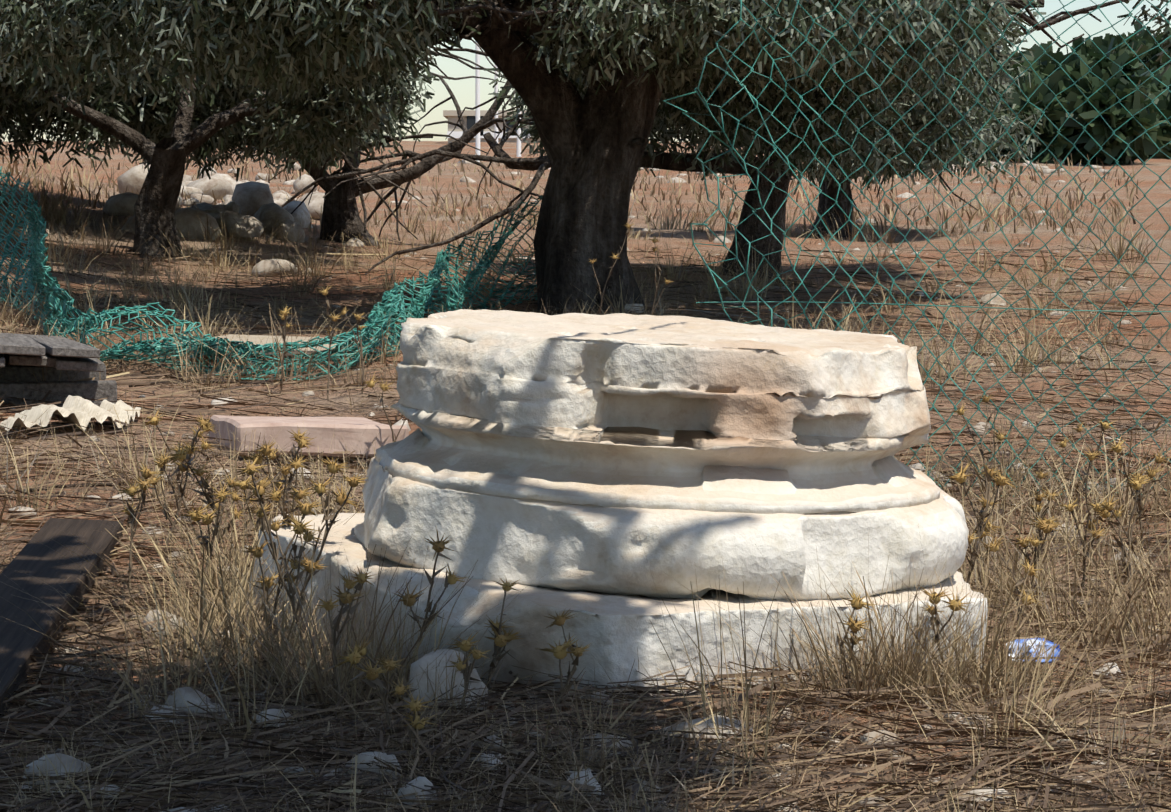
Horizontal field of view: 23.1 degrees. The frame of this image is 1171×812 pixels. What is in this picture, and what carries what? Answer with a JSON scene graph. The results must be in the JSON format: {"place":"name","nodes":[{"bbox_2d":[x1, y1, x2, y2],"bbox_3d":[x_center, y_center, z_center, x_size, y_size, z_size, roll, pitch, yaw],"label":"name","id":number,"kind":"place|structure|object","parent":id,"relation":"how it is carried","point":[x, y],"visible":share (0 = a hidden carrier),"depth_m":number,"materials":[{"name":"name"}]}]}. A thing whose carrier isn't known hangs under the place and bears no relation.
{"place":"outdoors","nodes":[
{"label":"outdoors","id":0,"kind":"place"},
{"bbox_2d":[0,157,1131,371],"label":"rocks","id":1,"kind":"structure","parent":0,"point":[251,196],"depth_m":24.41,"materials":[{"name":"grey stone"}]},
{"bbox_2d":[0,141,1170,811],"bbox_3d":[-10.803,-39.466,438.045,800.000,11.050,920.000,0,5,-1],"label":"ground","id":2,"kind":"structure","parent":0,"point":[1158,195],"depth_m":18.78,"materials":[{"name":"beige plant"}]},
{"bbox_2d":[0,333,116,406],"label":"slabs","id":3,"kind":"structure","parent":2,"relation":"on","point":[37,353],"depth_m":10.17,"materials":[{"name":"grey stone"}]},
{"bbox_2d":[0,518,122,721],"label":"dark plank","id":4,"kind":"object","parent":2,"relation":"on","point":[35,559],"visible":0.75,"depth_m":5.70,"materials":[{"name":"grey wood"}]},
{"bbox_2d":[0,395,142,431],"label":"corrugated sheet","id":5,"kind":"object","parent":2,"relation":"on","point":[72,410],"visible":0.96,"depth_m":9.04,"materials":[{"name":"white plastic"}]},
{"bbox_2d":[0,42,220,123],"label":"olive tree","id":6,"kind":"object","parent":2,"relation":"on","point":[49,81],"visible":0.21,"depth_m":18.96,"materials":[{"name":"green plant"}]},
{"bbox_2d":[0,70,246,202],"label":"olive tree","id":7,"kind":"object","parent":2,"relation":"on","point":[116,107],"depth_m":21.15,"materials":[{"name":"green plant"}]},
{"bbox_2d":[0,380,301,495],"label":"sticks","id":8,"kind":"object","parent":2,"relation":"on","point":[153,383],"visible":0.06,"depth_m":10.91,"materials":[{"name":"brown wood"}]},
{"bbox_2d":[0,34,506,258],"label":"olive","id":9,"kind":"object","parent":2,"relation":"on","point":[335,125],"depth_m":20.50,"materials":[{"name":"green plant"}]},
{"bbox_2d":[0,166,542,380],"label":"collapsed fence","id":10,"kind":"object","parent":2,"relation":"on","point":[41,276],"visible":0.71,"depth_m":13.02,"materials":[{"name":"green plastic"}]},
{"bbox_2d":[163,334,381,356],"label":"stone slab","id":11,"kind":"structure","parent":2,"relation":"on","point":[256,339],"depth_m":12.25,"materials":[{"name":"beige stone"}]},
{"bbox_2d":[26,39,546,245],"bbox_3d":[-2.113,-2.777,24.587,5.355,3.299,4.559,0,5,-1],"label":"olive","id":12,"kind":"object","parent":2,"relation":"on","point":[340,213],"depth_m":24.07,"materials":[{"name":"green plant"}]},
{"bbox_2d":[209,415,408,457],"bbox_3d":[-0.853,0.089,8.705,0.506,0.100,0.808,1,1,-14],"label":"pink slab","id":13,"kind":"object","parent":2,"relation":"on","point":[350,430],"depth_m":8.34,"materials":[{"name":"pink stone"}]},
{"bbox_2d":[443,110,540,142],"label":"building","id":14,"kind":"structure","parent":2,"relation":"on","point":[468,119],"depth_m":94.36,"materials":[{"name":"grey paint"}]},
{"bbox_2d":[475,41,520,161],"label":"poles","id":15,"kind":"object","parent":2,"relation":"on","point":[477,99],"visible":0.21,"depth_m":69.52,"materials":[{"name":"white metal"}]},
{"bbox_2d":[0,390,1166,811],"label":"stones","id":16,"kind":"object","parent":2,"relation":"on","point":[428,664],"visible":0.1,"depth_m":4.61,"materials":[{"name":"white stone"}]},
{"bbox_2d":[0,0,1170,314],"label":"olive","id":17,"kind":"object","parent":2,"relation":"on","point":[305,44],"depth_m":14.48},
{"bbox_2d":[246,309,987,702],"bbox_3d":[0.111,0.204,5.437,1.253,0.750,1.262,-3,5,-29],"label":"column base","id":18,"kind":"object","parent":2,"relation":"on","point":[566,457],"visible":0.69,"depth_m":5.00,"materials":[{"name":"stone"}]},
{"bbox_2d":[116,222,1170,759],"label":"thistles","id":19,"kind":"object","parent":2,"relation":"on","point":[182,454],"visible":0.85,"depth_m":5.51,"materials":[{"name":"plant"}]},
{"bbox_2d":[281,8,1052,278],"bbox_3d":[0.556,-2.588,19.718,5.275,3.950,5.618,0,5,-1],"label":"olive","id":20,"kind":"object","parent":2,"relation":"on","point":[914,118],"depth_m":19.20,"materials":[{"name":"green plant"}]},
{"bbox_2d":[653,30,1040,239],"bbox_3d":[2.217,-3.872,29.970,5.304,4.573,4.978,0,5,-1],"label":"olive","id":21,"kind":"object","parent":2,"relation":"on","point":[817,175],"depth_m":30.30,"materials":[{"name":"green plant"}]},
{"bbox_2d":[663,0,1170,500],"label":"chain-link fence","id":22,"kind":"object","parent":2,"relation":"on","point":[731,148],"visible":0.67,"depth_m":7.49,"materials":[{"name":"green metal"}]},
{"bbox_2d":[1006,638,1059,662],"bbox_3d":[0.809,0.441,5.149,0.103,0.049,0.080,-2,5,-26],"label":"plastic wrapper","id":23,"kind":"object","parent":2,"relation":"on","point":[1045,646],"visible":0.46,"depth_m":5.13,"materials":[{"name":"blue plastic"}]},
{"bbox_2d":[966,19,1170,164],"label":"hedge","id":24,"kind":"object","parent":2,"relation":"on","point":[1121,85],"visible":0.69,"depth_m":70.42,"materials":[{"name":"green plant"}]},
{"bbox_2d":[1,0,1170,141],"label":"sky","id":25,"kind":"structure","parent":0,"point":[463,90],"materials":[{"name":"white"}]},
{"bbox_2d":[696,301,1170,311],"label":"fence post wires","id":26,"kind":"object","parent":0,"point":[937,305],"visible":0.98,"depth_m":7.52,"materials":[{"name":"grey metal"}]}
]}

